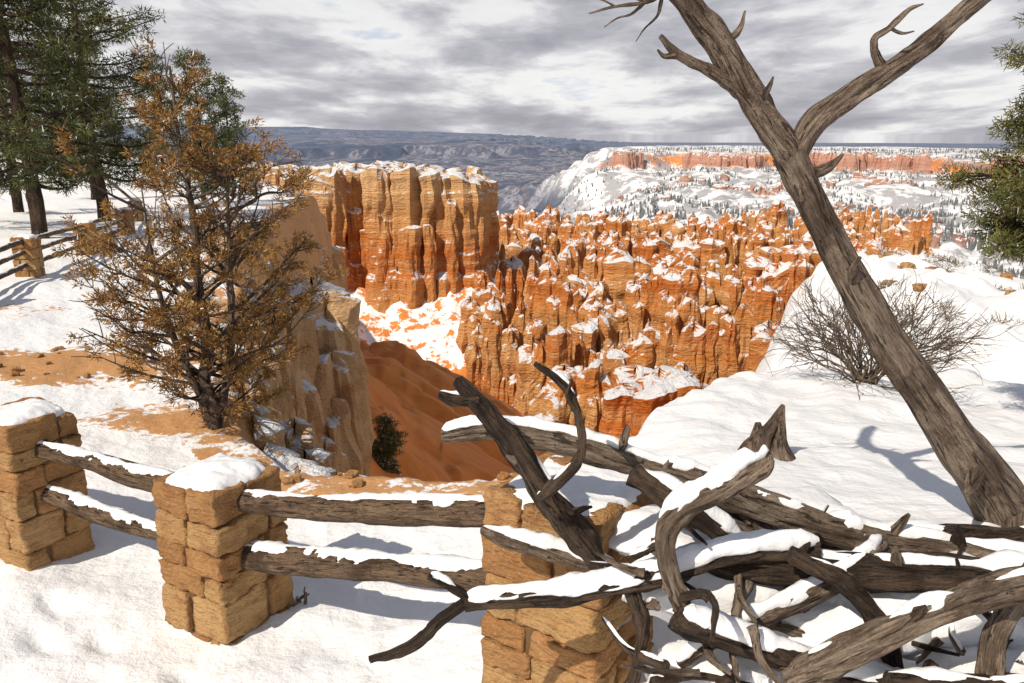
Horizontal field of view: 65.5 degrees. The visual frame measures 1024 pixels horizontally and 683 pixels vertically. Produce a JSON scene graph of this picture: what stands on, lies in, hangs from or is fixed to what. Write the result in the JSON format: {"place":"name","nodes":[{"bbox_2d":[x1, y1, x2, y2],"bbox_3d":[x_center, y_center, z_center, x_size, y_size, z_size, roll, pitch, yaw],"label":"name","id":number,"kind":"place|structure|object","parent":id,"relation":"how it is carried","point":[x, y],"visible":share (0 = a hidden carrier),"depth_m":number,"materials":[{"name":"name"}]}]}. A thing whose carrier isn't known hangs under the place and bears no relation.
{"place":"outdoors","nodes":[
{"label":"outdoors","id":0,"kind":"place"},
{"bbox_2d":[180,180,373,476],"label":"pale cliff","id":1,"kind":"structure","parent":0,"point":[317,421],"depth_m":26.97,"materials":[{"name":"beige stone"}]},
{"bbox_2d":[236,160,499,312],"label":"mesa cliff","id":2,"kind":"structure","parent":0,"point":[411,235],"depth_m":223.01,"materials":[{"name":"orange stone"}]},
{"bbox_2d":[0,126,1023,682],"bbox_3d":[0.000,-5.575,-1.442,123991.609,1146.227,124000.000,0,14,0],"label":"ground","id":3,"kind":"structure","parent":0,"point":[96,614],"depth_m":9.42,"materials":[{"name":"white snow"}]},
{"bbox_2d":[0,158,18,198],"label":"ponderosa pine","id":4,"kind":"object","parent":3,"relation":"on","point":[4,161],"visible":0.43,"depth_m":26.43,"materials":[{"name":"green plant"}]},
{"bbox_2d":[0,4,91,211],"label":"ponderosa pine","id":5,"kind":"object","parent":3,"relation":"on","point":[17,204],"visible":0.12,"depth_m":35.21,"materials":[{"name":"green plant"}]},
{"bbox_2d":[0,198,143,279],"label":"stone and log fence","id":6,"kind":"object","parent":3,"relation":"on","point":[29,258],"visible":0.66,"depth_m":16.46,"materials":[{"name":"stone"}]},
{"bbox_2d":[0,0,154,238],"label":"ponderosa pine","id":7,"kind":"object","parent":3,"relation":"on","point":[21,140],"visible":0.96,"depth_m":22.66,"materials":[{"name":"green plant"}]},
{"bbox_2d":[32,2,128,199],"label":"ponderosa pine","id":8,"kind":"object","parent":3,"relation":"on","point":[92,189],"visible":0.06,"depth_m":50.18,"materials":[{"name":"green plant"}]},
{"bbox_2d":[0,0,180,220],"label":"ponderosa pine","id":9,"kind":"object","parent":3,"relation":"on","point":[117,146],"visible":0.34,"depth_m":30.37,"materials":[{"name":"green plant"}]},
{"bbox_2d":[121,49,190,185],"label":"ponderosa pine","id":10,"kind":"object","parent":3,"relation":"on","point":[148,95],"visible":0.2,"depth_m":66.76,"materials":[{"name":"green plant"}]},
{"bbox_2d":[34,33,350,430],"bbox_3d":[-3.173,-0.996,8.287,2.830,4.035,3.288,-4,15,-16],"label":"brown juniper tree","id":11,"kind":"object","parent":3,"relation":"on","point":[213,408],"visible":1,"depth_m":7.98,"materials":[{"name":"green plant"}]},
{"bbox_2d":[152,45,236,201],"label":"ponderosa pine","id":12,"kind":"object","parent":3,"relation":"on","point":[204,85],"visible":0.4,"depth_m":44.06,"materials":[{"name":"green plant"}]},
{"bbox_2d":[194,72,266,194],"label":"ponderosa pine","id":13,"kind":"object","parent":3,"relation":"on","point":[223,100],"visible":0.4,"depth_m":55.45,"materials":[{"name":"green plant"}]},
{"bbox_2d":[286,587,308,609],"bbox_3d":[-1.559,1.677,5.134,0.497,0.171,0.166,-4,15,-14],"label":"dry weed","id":14,"kind":"object","parent":3,"relation":"on","point":[299,601],"visible":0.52,"depth_m":5.15,"materials":[{"name":"brown plant"}]},
{"bbox_2d":[0,397,654,682],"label":"stone and log fence","id":15,"kind":"object","parent":3,"relation":"on","point":[232,561],"visible":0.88,"depth_m":4.61,"materials":[{"name":"stone"}]},
{"bbox_2d":[372,412,407,474],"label":"juniper shrub","id":16,"kind":"object","parent":3,"relation":"on","point":[386,435],"visible":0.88,"depth_m":44.57,"materials":[{"name":"green plant"}]},
{"bbox_2d":[0,251,1023,487],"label":"scattered stones","id":17,"kind":"object","parent":3,"relation":"on","point":[359,483],"visible":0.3,"depth_m":9.98,"materials":[{"name":"stone"}]},
{"bbox_2d":[455,200,935,438],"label":"hoodoo rock formation","id":18,"kind":"object","parent":3,"relation":"on","point":[622,320],"visible":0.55,"depth_m":205.11,"materials":[{"name":"orange stone"}]},
{"bbox_2d":[368,361,1023,682],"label":"fallen dead branches","id":19,"kind":"object","parent":3,"relation":"on","point":[730,571],"visible":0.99,"depth_m":2.82,"materials":[{"name":"brown wood"}]},
{"bbox_2d":[737,404,795,461],"bbox_3d":[2.101,0.827,6.547,0.405,0.677,0.534,-9,17,-32],"label":"weathered stump","id":20,"kind":"object","parent":3,"relation":"on","point":[771,433],"visible":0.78,"depth_m":6.44,"materials":[{"name":"brown wood"}]},
{"bbox_2d":[535,146,1023,278],"bbox_3d":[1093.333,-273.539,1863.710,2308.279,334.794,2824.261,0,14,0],"label":"distant forest","id":21,"kind":"object","parent":3,"relation":"on","point":[971,246],"visible":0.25,"depth_m":1417.03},
{"bbox_2d":[589,0,1023,527],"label":"dead tree","id":22,"kind":"object","parent":3,"relation":"on","point":[978,468],"visible":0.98,"depth_m":4.11,"materials":[{"name":"brown wood"}]},
{"bbox_2d":[732,258,1023,399],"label":"bare bush","id":23,"kind":"object","parent":3,"relation":"on","point":[871,377],"visible":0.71,"depth_m":10.30,"materials":[{"name":"brown plant"}]},
{"bbox_2d":[876,250,1023,327],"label":"sagebrush","id":24,"kind":"object","parent":3,"relation":"on","point":[890,283],"visible":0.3,"depth_m":31.23,"materials":[{"name":"beige plant"}]},
{"bbox_2d":[932,0,1023,266],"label":"juniper tree","id":25,"kind":"object","parent":3,"relation":"on","point":[1010,192],"visible":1,"depth_m":9.34,"materials":[{"name":"green plant"}]},
{"bbox_2d":[0,0,1023,143],"label":"sky","id":26,"kind":"structure","parent":0,"point":[537,68],"materials":[{"name":"grey"}]},
{"bbox_2d":[610,150,1023,272],"bbox_3d":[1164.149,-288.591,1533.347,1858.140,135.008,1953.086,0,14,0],"label":"distant pink cliffs","id":27,"kind":"structure","parent":0,"point":[862,161],"depth_m":2249.02,"materials":[{"name":"stone"}]}
]}

